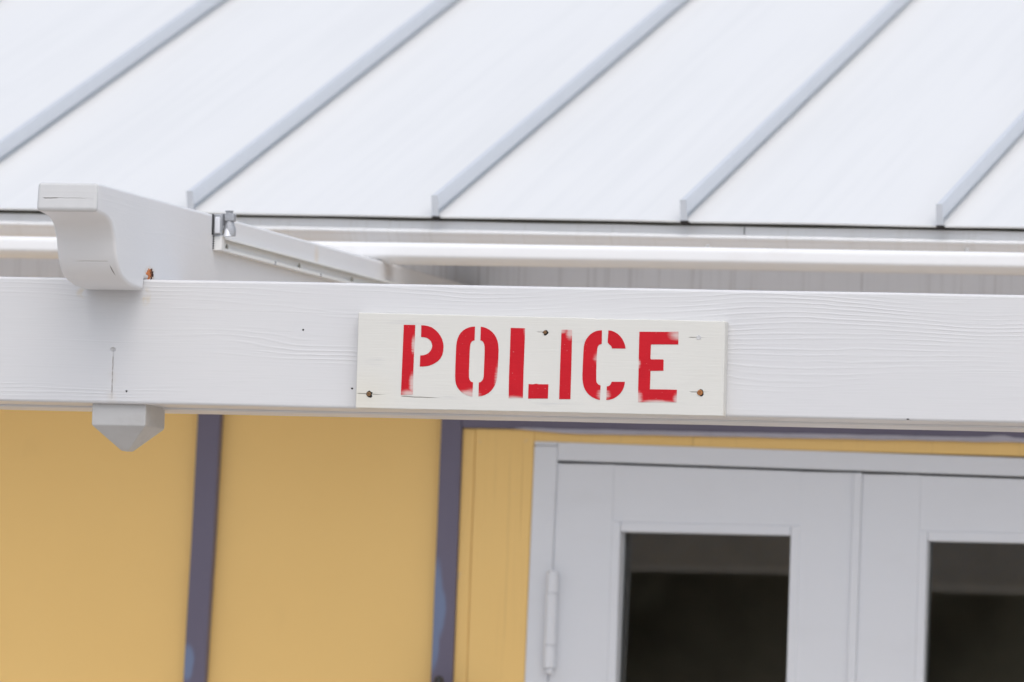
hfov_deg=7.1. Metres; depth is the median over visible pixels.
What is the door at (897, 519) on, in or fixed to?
in the building
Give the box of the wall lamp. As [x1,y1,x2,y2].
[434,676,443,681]
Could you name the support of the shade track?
attached to the pergola
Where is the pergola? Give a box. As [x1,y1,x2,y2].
[0,182,1023,451]
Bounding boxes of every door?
[543,463,853,681]
[847,473,1023,681]
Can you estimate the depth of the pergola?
12.00 m
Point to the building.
(232, 548)
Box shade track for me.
[213,236,396,283]
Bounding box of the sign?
[356,313,727,416]
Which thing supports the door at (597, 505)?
in the building
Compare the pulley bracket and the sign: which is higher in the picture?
the pulley bracket
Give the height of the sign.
0.141 m
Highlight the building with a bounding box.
[0,0,1023,681]
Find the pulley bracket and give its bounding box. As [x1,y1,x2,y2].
[212,210,235,236]

